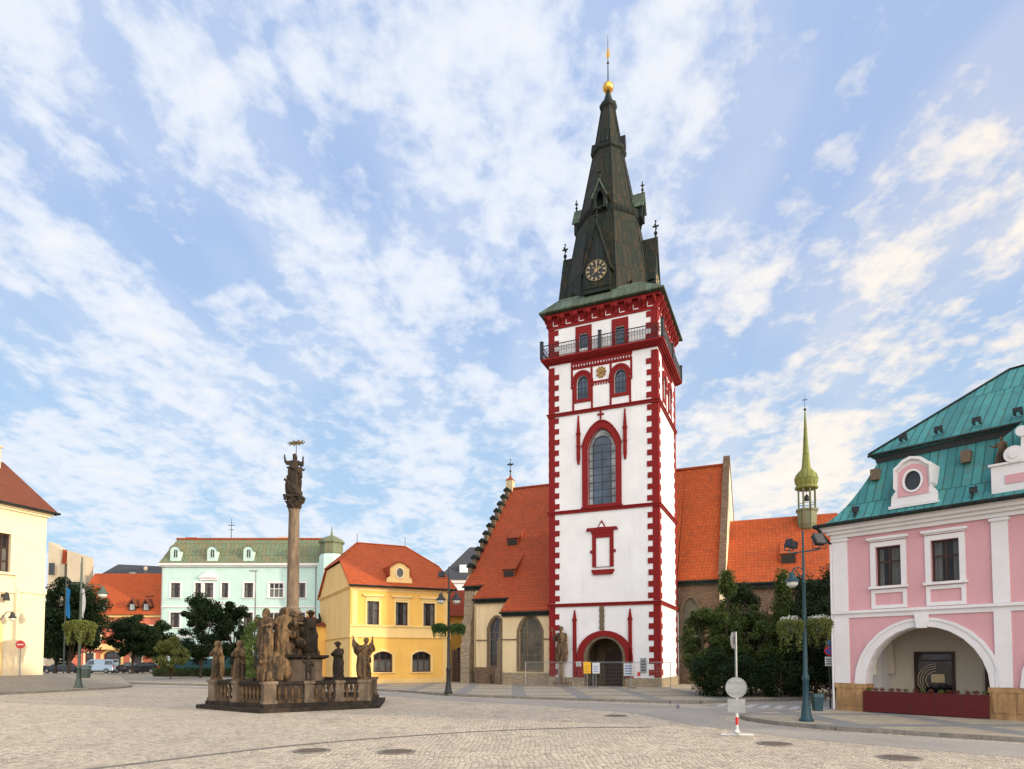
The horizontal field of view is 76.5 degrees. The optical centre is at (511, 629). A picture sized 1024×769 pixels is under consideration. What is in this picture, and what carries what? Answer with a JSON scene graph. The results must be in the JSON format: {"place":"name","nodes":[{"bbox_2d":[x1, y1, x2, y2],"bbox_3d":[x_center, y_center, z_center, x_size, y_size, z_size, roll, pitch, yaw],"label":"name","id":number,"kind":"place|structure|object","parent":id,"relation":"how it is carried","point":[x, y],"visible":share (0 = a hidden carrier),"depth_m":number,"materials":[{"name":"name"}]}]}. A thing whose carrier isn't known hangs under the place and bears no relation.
{"place":"outdoors","nodes":[
{"label":"outdoors","id":0,"kind":"place"},
{"bbox_2d":[0,673,128,692],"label":"town house pavement","id":1,"kind":"structure","parent":0,"point":[52,681],"depth_m":42.00,"materials":[{"name":"grey stone"}]},
{"bbox_2d":[0,445,60,675],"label":"town house","id":2,"kind":"structure","parent":1,"relation":"on","point":[26,511],"depth_m":43.98,"materials":[{"name":"beige paint"}]},
{"bbox_2d":[0,620,2,675],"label":"door","id":3,"kind":"structure","parent":2,"relation":"in","point":[1,626],"depth_m":42.44,"materials":[{"name":"yellow wood"}]},
{"bbox_2d":[0,528,17,575],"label":"window","id":4,"kind":"structure","parent":2,"relation":"in","point":[4,552],"depth_m":43.12,"materials":[{"name":"white wood"}]},
{"bbox_2d":[73,557,108,687],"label":"street lamp","id":5,"kind":"object","parent":1,"relation":"on","point":[102,593],"visible":0.98,"depth_m":40.85,"materials":[{"name":"green metal"}]},
{"bbox_2d":[62,619,97,645],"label":"flower basket","id":6,"kind":"object","parent":5,"relation":"attached to","point":[80,628],"visible":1,"depth_m":40.44,"materials":[{"name":"green plant"}]},
{"bbox_2d":[81,665,91,677],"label":"litter bin","id":7,"kind":"object","parent":5,"relation":"attached to","point":[85,671],"visible":1,"depth_m":40.66,"materials":[{"name":"green metal"}]},
{"bbox_2d":[45,542,93,665],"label":"pale gabled house","id":8,"kind":"structure","parent":0,"point":[59,557],"depth_m":102.41,"materials":[{"name":"beige paint"}]},
{"bbox_2d":[104,564,161,572],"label":"slate roofed house","id":9,"kind":"structure","parent":0,"point":[119,568],"depth_m":109.78,"materials":[{"name":"grey paint"}]},
{"bbox_2d":[158,519,344,669],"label":"apartment house","id":10,"kind":"structure","parent":0,"point":[217,569],"depth_m":95.36,"materials":[{"name":"white paint"}]},
{"bbox_2d":[168,611,180,627],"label":"window","id":11,"kind":"structure","parent":10,"relation":"in","point":[175,615],"depth_m":95.35,"materials":[{"name":"white wood"}]},
{"bbox_2d":[169,581,181,597],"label":"window","id":12,"kind":"structure","parent":10,"relation":"in","point":[175,587],"depth_m":95.52,"materials":[{"name":"white wood"}]},
{"bbox_2d":[203,582,214,597],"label":"window","id":13,"kind":"structure","parent":10,"relation":"in","point":[209,587],"depth_m":95.52,"materials":[{"name":"white wood"}]},
{"bbox_2d":[220,582,229,597],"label":"window","id":14,"kind":"structure","parent":10,"relation":"in","point":[224,586],"depth_m":95.47,"materials":[{"name":"white wood"}]},
{"bbox_2d":[242,581,254,597],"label":"window","id":15,"kind":"structure","parent":10,"relation":"in","point":[249,590],"depth_m":95.52,"materials":[{"name":"white wood"}]},
{"bbox_2d":[267,581,284,597],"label":"window","id":16,"kind":"structure","parent":10,"relation":"in","point":[275,589],"depth_m":95.53,"materials":[{"name":"white wood"}]},
{"bbox_2d":[299,581,306,597],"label":"window","id":17,"kind":"structure","parent":10,"relation":"in","point":[302,584],"depth_m":95.52,"materials":[{"name":"white wood"}]},
{"bbox_2d":[451,647,459,681],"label":"alley gate","id":18,"kind":"structure","parent":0,"point":[455,673],"depth_m":51.54,"materials":[{"name":"brown wood"}]},
{"bbox_2d":[91,673,835,700],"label":"church pavement","id":19,"kind":"structure","parent":0,"point":[680,692],"depth_m":37.67,"materials":[{"name":"grey stone"}]},
{"bbox_2d":[43,601,85,672],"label":"street tree","id":20,"kind":"object","parent":19,"relation":"on","point":[59,659],"visible":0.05,"depth_m":74.68,"materials":[{"name":"green plant"}]},
{"bbox_2d":[63,563,67,672],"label":"flagpole","id":21,"kind":"object","parent":19,"relation":"on","point":[64,621],"visible":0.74,"depth_m":62.06,"materials":[{"name":"grey metal"}]},
{"bbox_2d":[43,576,114,672],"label":"street tree","id":22,"kind":"object","parent":19,"relation":"on","point":[54,615],"visible":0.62,"depth_m":69.32,"materials":[{"name":"green plant"}]},
{"bbox_2d":[103,614,162,673],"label":"street tree","id":23,"kind":"object","parent":19,"relation":"on","point":[136,634],"visible":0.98,"depth_m":77.82,"materials":[{"name":"green plant"}]},
{"bbox_2d":[150,636,190,678],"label":"young tree","id":24,"kind":"object","parent":19,"relation":"on","point":[175,654],"visible":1,"depth_m":57.47,"materials":[{"name":"green plant"}]},
{"bbox_2d":[177,592,226,677],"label":"street tree","id":25,"kind":"object","parent":19,"relation":"on","point":[203,613],"visible":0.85,"depth_m":61.07,"materials":[{"name":"green plant"}]},
{"bbox_2d":[212,601,250,677],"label":"street tree","id":26,"kind":"object","parent":19,"relation":"on","point":[227,624],"visible":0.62,"depth_m":62.42,"materials":[{"name":"green plant"}]},
{"bbox_2d":[240,614,260,677],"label":"shrub","id":27,"kind":"object","parent":19,"relation":"on","point":[250,661],"visible":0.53,"depth_m":50.87,"materials":[{"name":"green plant"}]},
{"bbox_2d":[436,567,461,693],"bbox_3d":[-3.370,0.011,34.532,1.600,6.750,0.567,0,-3,0],"label":"street lamp","id":28,"kind":"object","parent":19,"relation":"on","point":[441,599],"visible":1,"depth_m":34.46,"materials":[{"name":"black metal"}]},
{"bbox_2d":[431,623,447,637],"bbox_3d":[-3.844,0.036,34.525,0.951,0.835,0.921,0,-3,0],"label":"flower basket","id":29,"kind":"object","parent":28,"relation":"attached to","point":[439,628],"visible":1,"depth_m":34.28,"materials":[{"name":"green plant"}]},
{"bbox_2d":[449,623,465,636],"bbox_3d":[-2.899,0.020,34.542,0.939,0.774,0.940,0,-3,0],"label":"flower basket","id":30,"kind":"object","parent":28,"relation":"attached to","point":[456,628],"visible":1,"depth_m":34.28,"materials":[{"name":"green plant"}]},
{"bbox_2d":[450,590,464,678],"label":"yellow house","id":31,"kind":"structure","parent":19,"relation":"on","point":[456,613],"depth_m":57.60,"materials":[{"name":"paint"}]},
{"bbox_2d":[554,662,570,686],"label":"statue pedestal","id":32,"kind":"object","parent":19,"relation":"on","point":[565,684],"visible":0.7,"depth_m":43.06,"materials":[{"name":"stone"}]},
{"bbox_2d":[550,626,567,661],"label":"statue","id":33,"kind":"object","parent":32,"relation":"on","point":[561,653],"visible":1,"depth_m":43.01,"materials":[{"name":"stone"}]},
{"bbox_2d":[554,662,592,686],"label":"fence panel","id":34,"kind":"object","parent":19,"relation":"on","point":[558,685],"visible":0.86,"depth_m":41.99,"materials":[{"name":"metal"}]},
{"bbox_2d":[582,662,600,688],"bbox_3d":[4.801,2.765,39.143,1.130,1.650,0.220,-1,-3,12],"label":"notice stand","id":35,"kind":"object","parent":19,"relation":"on","point":[595,668],"visible":0.99,"depth_m":39.09,"materials":[{"name":"yellow paint"}]},
{"bbox_2d":[460,399,837,685],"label":"church","id":36,"kind":"structure","parent":19,"relation":"on","point":[505,621],"depth_m":48.29,"materials":[{"name":"tile"}]},
{"bbox_2d":[490,618,499,665],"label":"window","id":37,"kind":"structure","parent":36,"relation":"in","point":[494,629],"depth_m":48.29,"materials":[{"name":"grey glass"}]},
{"bbox_2d":[520,616,540,669],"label":"window","id":38,"kind":"structure","parent":36,"relation":"in","point":[530,631],"depth_m":45.95,"materials":[{"name":"grey glass"}]},
{"bbox_2d":[682,598,700,657],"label":"window","id":39,"kind":"structure","parent":36,"relation":"in","point":[690,605],"depth_m":47.68,"materials":[{"name":"grey glass"}]},
{"bbox_2d":[627,662,670,688],"bbox_3d":[8.415,2.808,39.986,2.663,1.638,0.200,-1,-3,12],"label":"fence panel","id":40,"kind":"object","parent":19,"relation":"on","point":[631,687],"visible":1,"depth_m":39.98,"materials":[{"name":"metal"}]},
{"bbox_2d":[678,607,730,691],"bbox_3d":[10.009,1.150,33.902,2.593,4.775,2.710,1,-3,-25],"label":"yew tree","id":41,"kind":"object","parent":19,"relation":"on","point":[692,645],"visible":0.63,"depth_m":33.62,"materials":[{"name":"green plant"}]},
{"bbox_2d":[688,645,762,696],"bbox_3d":[10.577,2.210,31.887,3.540,2.872,3.406,2,-3,-40],"label":"yew shrub","id":42,"kind":"object","parent":19,"relation":"on","point":[709,685],"visible":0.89,"depth_m":31.43,"materials":[{"name":"green plant"}]},
{"bbox_2d":[707,567,748,694],"bbox_3d":[11.110,0.134,33.697,2.318,6.848,2.287,-1,-3,19],"label":"cypress tree","id":43,"kind":"object","parent":19,"relation":"on","point":[726,585],"visible":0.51,"depth_m":33.47,"materials":[{"name":"green plant"}]},
{"bbox_2d":[712,581,770,692],"bbox_3d":[12.549,0.508,35.448,3.138,6.570,3.106,-1,-3,14],"label":"yew tree","id":44,"kind":"object","parent":19,"relation":"on","point":[743,596],"visible":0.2,"depth_m":35.38,"materials":[{"name":"green plant"}]},
{"bbox_2d":[728,604,779,694],"bbox_3d":[12.536,1.088,33.802,3.203,4.937,2.999,-1,-3,14],"label":"yew tree","id":45,"kind":"object","parent":19,"relation":"on","point":[762,652],"visible":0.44,"depth_m":33.27,"materials":[{"name":"green plant"}]},
{"bbox_2d":[748,651,814,696],"bbox_3d":[13.144,2.232,32.046,3.713,2.441,3.783,-2,-3,35],"label":"yew shrub","id":46,"kind":"object","parent":19,"relation":"on","point":[792,685],"visible":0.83,"depth_m":31.31,"materials":[{"name":"green plant"}]},
{"bbox_2d":[764,566,799,694],"bbox_3d":[13.935,0.106,33.199,2.421,6.808,2.046,-2,-3,36],"label":"cypress tree","id":47,"kind":"object","parent":19,"relation":"on","point":[782,590],"visible":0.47,"depth_m":33.07,"materials":[{"name":"green plant"}]},
{"bbox_2d":[770,570,828,692],"bbox_3d":[15.949,0.332,35.596,3.911,7.123,3.614,1,-3,-22],"label":"yew tree","id":48,"kind":"object","parent":19,"relation":"on","point":[797,594],"visible":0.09,"depth_m":35.15,"materials":[{"name":"green plant"}]},
{"bbox_2d":[777,592,834,693],"bbox_3d":[14.937,0.744,32.183,3.188,5.339,3.089,1,-3,-29],"label":"yew tree","id":49,"kind":"object","parent":19,"relation":"on","point":[823,606],"visible":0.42,"depth_m":31.81,"materials":[{"name":"green plant"}]},
{"bbox_2d":[806,562,835,692],"bbox_3d":[16.536,0.004,33.155,3.016,7.098,2.806,-1,-3,19],"label":"cypress tree","id":50,"kind":"object","parent":19,"relation":"on","point":[823,586],"visible":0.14,"depth_m":33.37,"materials":[{"name":"green plant"}]},
{"bbox_2d":[0,659,1023,768],"bbox_3d":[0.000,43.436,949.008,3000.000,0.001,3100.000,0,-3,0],"label":"ground","id":51,"kind":"structure","parent":0,"point":[80,729],"depth_m":15.97,"materials":[{"name":"stone"}]},
{"bbox_2d":[43,662,76,672],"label":"parked car","id":52,"kind":"object","parent":51,"relation":"on","point":[47,669],"visible":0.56,"depth_m":86.04,"materials":[{"name":"grey metal"}]},
{"bbox_2d":[0,675,131,694],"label":"town house kerb","id":53,"kind":"structure","parent":51,"relation":"on","point":[44,691],"depth_m":38.46,"materials":[{"name":"stone"}]},
{"bbox_2d":[84,659,119,672],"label":"parked van","id":54,"kind":"object","parent":51,"relation":"on","point":[104,665],"visible":0.67,"depth_m":86.16,"materials":[{"name":"silver metal"}]},
{"bbox_2d":[72,566,161,664],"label":"gabled inn","id":55,"kind":"structure","parent":51,"relation":"on","point":[130,594],"depth_m":97.11,"materials":[{"name":"paint"}]},
{"bbox_2d":[124,662,161,672],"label":"parked car","id":56,"kind":"object","parent":51,"relation":"on","point":[144,667],"visible":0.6,"depth_m":84.56,"materials":[{"name":"black metal"}]},
{"bbox_2d":[147,620,179,667],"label":"street tree","id":57,"kind":"object","parent":51,"relation":"on","point":[163,626],"visible":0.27,"depth_m":80.66,"materials":[{"name":"green plant"}]},
{"bbox_2d":[152,667,255,676],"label":"hedge","id":58,"kind":"object","parent":51,"relation":"on","point":[182,672],"visible":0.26,"depth_m":66.06,"materials":[{"name":"green plant"}]},
{"bbox_2d":[196,494,384,713],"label":"plague column","id":59,"kind":"structure","parent":51,"relation":"on","point":[296,692],"depth_m":25.90,"materials":[{"name":"stone"}]},
{"bbox_2d":[209,641,224,679],"bbox_3d":[-11.894,1.237,26.237,0.596,1.596,0.533,-1,-3,25],"label":"statue","id":60,"kind":"object","parent":59,"relation":"on","point":[218,665],"visible":1,"depth_m":26.10,"materials":[{"name":"stone"}]},
{"bbox_2d":[231,640,245,680],"bbox_3d":[-10.655,1.206,25.325,0.617,1.585,0.599,-1,-3,25],"label":"statue","id":61,"kind":"object","parent":59,"relation":"on","point":[239,663],"visible":0.98,"depth_m":25.20,"materials":[{"name":"stone"}]},
{"bbox_2d":[254,607,302,680],"bbox_3d":[-8.845,0.597,24.538,1.666,2.960,1.080,2,-3,-37],"label":"statue group","id":62,"kind":"object","parent":59,"relation":"on","point":[273,663],"visible":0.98,"depth_m":24.27,"materials":[{"name":"stone"}]},
{"bbox_2d":[284,453,304,494],"bbox_3d":[-9.212,-6.527,27.546,0.888,1.891,0.758,0,-3,0],"label":"statue group","id":63,"kind":"object","parent":59,"relation":"on","point":[293,481],"visible":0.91,"depth_m":27.35,"materials":[{"name":"stone"}]},
{"bbox_2d":[302,656,313,680],"bbox_3d":[-7.848,1.544,25.001,0.450,1.080,0.330,0,-3,-10],"label":"statue","id":64,"kind":"object","parent":59,"relation":"on","point":[308,664],"visible":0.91,"depth_m":24.97,"materials":[{"name":"stone"}]},
{"bbox_2d":[300,610,321,654],"bbox_3d":[-8.369,0.126,27.099,0.878,1.896,0.669,0,-3,-5],"label":"statue","id":65,"kind":"object","parent":59,"relation":"on","point":[309,634],"visible":0.89,"depth_m":26.90,"materials":[{"name":"stone"}]},
{"bbox_2d":[331,641,343,680],"bbox_3d":[-6.880,1.235,25.680,0.519,1.556,0.626,1,-3,-24],"label":"statue","id":66,"kind":"object","parent":59,"relation":"on","point":[338,663],"visible":0.99,"depth_m":25.54,"materials":[{"name":"stone"}]},
{"bbox_2d":[352,636,374,679],"bbox_3d":[-5.954,1.123,26.331,0.913,1.836,0.695,1,-3,-30],"label":"statue","id":67,"kind":"object","parent":59,"relation":"on","point":[363,653],"visible":1,"depth_m":26.14,"materials":[{"name":"stone"}]},
{"bbox_2d":[292,748,330,752],"bbox_3d":[-4.310,2.601,13.990,0.800,0.012,0.796,0,-3,0],"label":"manhole cover","id":68,"kind":"object","parent":51,"relation":"on","point":[312,750],"visible":1,"depth_m":13.95,"materials":[{"name":"metal"}]},
{"bbox_2d":[86,727,599,768],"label":"drain line","id":69,"kind":"object","parent":51,"relation":"on","point":[310,743],"visible":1,"depth_m":14.82,"materials":[{"name":"grey stone"}]},
{"bbox_2d":[305,542,457,683],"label":"corner house","id":70,"kind":"structure","parent":51,"relation":"on","point":[385,596],"depth_m":49.55,"materials":[{"name":"yellow paint"}]},
{"bbox_2d":[365,599,380,625],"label":"window","id":71,"kind":"structure","parent":70,"relation":"in","point":[372,607],"depth_m":48.32,"materials":[{"name":"yellow wood"}]},
{"bbox_2d":[371,649,394,672],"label":"window","id":72,"kind":"structure","parent":70,"relation":"in","point":[382,660],"depth_m":48.49,"materials":[{"name":"brown wood"}]},
{"bbox_2d":[394,600,409,625],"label":"window","id":73,"kind":"structure","parent":70,"relation":"in","point":[400,609],"depth_m":49.28,"materials":[{"name":"brown wood"}]},
{"bbox_2d":[410,649,432,672],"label":"window","id":74,"kind":"structure","parent":70,"relation":"in","point":[419,661],"depth_m":49.82,"materials":[{"name":"brown wood"}]},
{"bbox_2d":[422,601,436,626],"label":"window","id":75,"kind":"structure","parent":70,"relation":"in","point":[427,609],"depth_m":50.21,"materials":[{"name":"brown wood"}]},
{"bbox_2d":[378,749,415,754],"bbox_3d":[-2.450,2.594,13.840,0.800,0.012,0.796,0,-3,0],"label":"manhole cover","id":76,"kind":"object","parent":51,"relation":"on","point":[396,751],"visible":1,"depth_m":13.80,"materials":[{"name":"metal"}]},
{"bbox_2d":[444,547,475,589],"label":"white slate house","id":77,"kind":"structure","parent":51,"relation":"on","point":[458,573],"depth_m":76.07,"materials":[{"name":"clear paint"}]},
{"bbox_2d":[129,682,835,703],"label":"kerb","id":78,"kind":"structure","parent":51,"relation":"on","point":[613,700],"depth_m":30.77,"materials":[{"name":"stone"}]},
{"bbox_2d":[539,48,682,686],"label":"church tower","id":79,"kind":"structure","parent":51,"relation":"on","point":[609,362],"depth_m":43.50,"materials":[{"name":"white paint"}]},
{"bbox_2d":[574,372,590,403],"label":"window","id":80,"kind":"structure","parent":79,"relation":"in","point":[584,384],"depth_m":44.00,"materials":[{"name":"red stone"}]},
{"bbox_2d":[588,429,615,504],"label":"lancet window","id":81,"kind":"structure","parent":79,"relation":"in","point":[601,450],"depth_m":43.28,"materials":[{"name":"grey glass"}]},
{"bbox_2d":[605,649,622,684],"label":"inner door","id":82,"kind":"structure","parent":79,"relation":"in","point":[614,672],"depth_m":45.43,"materials":[{"name":"brown wood"}]},
{"bbox_2d":[611,365,628,397],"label":"window","id":83,"kind":"structure","parent":79,"relation":"in","point":[621,388],"depth_m":42.98,"materials":[{"name":"red stone"}]},
{"bbox_2d":[721,632,753,735],"bbox_3d":[5.800,1.388,16.805,0.615,2.668,0.615,2,-3,-39],"label":"sign post","id":84,"kind":"object","parent":51,"relation":"on","point":[736,687],"visible":1,"depth_m":16.73,"materials":[{"name":"grey metal"}]},
{"bbox_2d":[757,741,793,745],"bbox_3d":[6.120,2.650,15.129,0.800,0.012,0.796,0,-3,0],"label":"manhole cover","id":85,"kind":"object","parent":51,"relation":"on","point":[773,743],"visible":1,"depth_m":15.09,"materials":[{"name":"metal"}]},
{"bbox_2d":[809,653,835,693],"bbox_3d":[16.387,2.038,31.588,3.498,2.788,3.586,-1,-3,27],"label":"yew shrub","id":86,"kind":"object","parent":51,"relation":"on","point":[826,679],"visible":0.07,"depth_m":31.11,"materials":[{"name":"green plant"}]},
{"bbox_2d":[740,708,1023,742],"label":"corner kerb","id":87,"kind":"structure","parent":51,"relation":"on","point":[902,732],"depth_m":17.18,"materials":[{"name":"stone"}]},
{"bbox_2d":[877,754,923,760],"bbox_3d":[7.770,2.558,13.011,0.800,0.012,0.796,0,-3,0],"label":"manhole cover","id":88,"kind":"object","parent":51,"relation":"on","point":[899,757],"visible":1,"depth_m":12.96,"materials":[{"name":"metal"}]},
{"bbox_2d":[812,364,1023,720],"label":"arcaded house","id":89,"kind":"structure","parent":51,"relation":"on","point":[923,529],"depth_m":22.01,"materials":[{"name":"pink paint"}]},
{"bbox_2d":[866,533,908,589],"bbox_3d":[13.242,-2.322,22.702,0.830,1.820,1.300,2,-3,-41],"label":"window","id":90,"kind":"structure","parent":89,"relation":"in","point":[891,560],"depth_m":22.64,"materials":[{"name":"white wood"}]},
{"bbox_2d":[914,652,955,693],"bbox_3d":[15.289,1.587,23.515,0.079,1.580,1.290,2,-3,-41],"label":"shop window","id":91,"kind":"structure","parent":89,"relation":"in","point":[935,671],"depth_m":23.50,"materials":[{"name":"grey glass"}]},
{"bbox_2d":[920,525,967,585],"bbox_3d":[14.350,-2.378,21.410,0.830,1.820,1.300,2,-3,-41],"label":"window","id":92,"kind":"structure","parent":89,"relation":"in","point":[948,556],"depth_m":21.42,"materials":[{"name":"white wood"}]},
{"bbox_2d":[989,437,1007,463],"bbox_3d":[15.348,-5.563,20.402,0.383,0.967,0.653,0,-3,-10],"label":"statue","id":93,"kind":"object","parent":89,"relation":"on","point":[1001,445],"visible":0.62,"depth_m":20.30,"materials":[{"name":"stone"}]},
{"bbox_2d":[0,0,1023,658],"label":"sky","id":94,"kind":"structure","parent":0,"point":[233,232],"materials":[{"name":"blue"}]},
{"bbox_2d":[132,685,1023,757],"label":"road","id":95,"kind":"structure","parent":0,"point":[708,717],"depth_m":18.69,"materials":[{"name":"grey stone"}]},
{"bbox_2d":[707,699,835,714],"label":"side street","id":96,"kind":"structure","parent":0,"point":[723,710],"depth_m":26.76,"materials":[{"name":"grey stone"}]},
{"bbox_2d":[717,703,831,708],"bbox_3d":[10.642,3.151,26.553,4.427,0.001,1.796,-2,-3,33],"label":"zebra crossing","id":97,"kind":"object","parent":96,"relation":"on","point":[777,707],"visible":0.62,"depth_m":26.70,"materials":[{"name":"paint"}]},
{"bbox_2d":[745,708,1023,740],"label":"corner pavement","id":98,"kind":"structure","parent":0,"point":[912,722],"depth_m":19.37,"materials":[{"name":"grey stone"}]},
{"bbox_2d":[784,530,826,721],"bbox_3d":[8.857,-0.132,19.562,1.335,5.750,0.494,0,-3,0],"label":"street lamp","id":99,"kind":"object","parent":98,"relation":"on","point":[792,580],"visible":1,"depth_m":19.54,"materials":[{"name":"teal metal"}]},
{"bbox_2d":[776,615,806,652],"bbox_3d":[8.386,0.134,19.573,0.836,1.161,0.839,2,-3,-33],"label":"flower basket","id":100,"kind":"object","parent":99,"relation":"attached to","point":[792,624],"visible":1,"depth_m":19.41,"materials":[{"name":"green plant"}]},
{"bbox_2d":[810,694,823,710],"bbox_3d":[9.123,2.174,19.474,0.351,0.515,0.265,0,-3,0],"label":"litter bin","id":101,"kind":"object","parent":99,"relation":"attached to","point":[817,701],"visible":1,"depth_m":19.37,"materials":[{"name":"teal metal"}]},
{"bbox_2d":[806,614,834,648],"bbox_3d":[9.237,0.057,19.562,0.870,1.040,0.849,0,-3,0],"label":"flower basket","id":102,"kind":"object","parent":99,"relation":"attached to","point":[818,623],"visible":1,"depth_m":19.39,"materials":[{"name":"green plant"}]},
{"bbox_2d":[824,640,831,707],"bbox_3d":[11.948,1.682,24.433,0.380,2.570,0.091,0,-3,8],"label":"no parking sign","id":103,"kind":"object","parent":98,"relation":"on","point":[828,659],"visible":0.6,"depth_m":24.43,"materials":[{"name":"black metal"}]},
{"bbox_2d":[863,687,885,712],"bbox_3d":[12.663,2.439,22.633,0.286,0.880,0.730,2,-3,-41],"label":"planter screen","id":104,"kind":"object","parent":98,"relation":"on","point":[874,700],"visible":1,"depth_m":22.54,"materials":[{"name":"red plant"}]},
{"bbox_2d":[885,688,909,714],"bbox_3d":[13.142,2.415,22.076,0.286,0.880,0.730,2,-3,-41],"label":"planter screen","id":105,"kind":"object","parent":98,"relation":"on","point":[898,701],"visible":1,"depth_m":21.99,"materials":[{"name":"red plant"}]},
{"bbox_2d":[909,689,934,715],"bbox_3d":[13.620,2.389,21.518,0.286,0.884,0.730,2,-3,-41],"label":"planter screen","id":106,"kind":"object","parent":98,"relation":"on","point":[922,702],"visible":1,"depth_m":21.43,"materials":[{"name":"red plant"}]},
{"bbox_2d":[935,689,961,717],"bbox_3d":[14.099,2.367,20.961,0.286,0.880,0.730,2,-3,-41],"label":"planter screen","id":107,"kind":"object","parent":98,"relation":"on","point":[948,704],"visible":1,"depth_m":20.87,"materials":[{"name":"red plant"}]},
{"bbox_2d":[961,690,989,718],"bbox_3d":[14.577,2.340,20.404,0.286,0.884,0.730,2,-3,-41],"label":"planter screen","id":108,"kind":"object","parent":98,"relation":"on","point":[975,706],"visible":1,"depth_m":20.31,"materials":[{"name":"red plant"}]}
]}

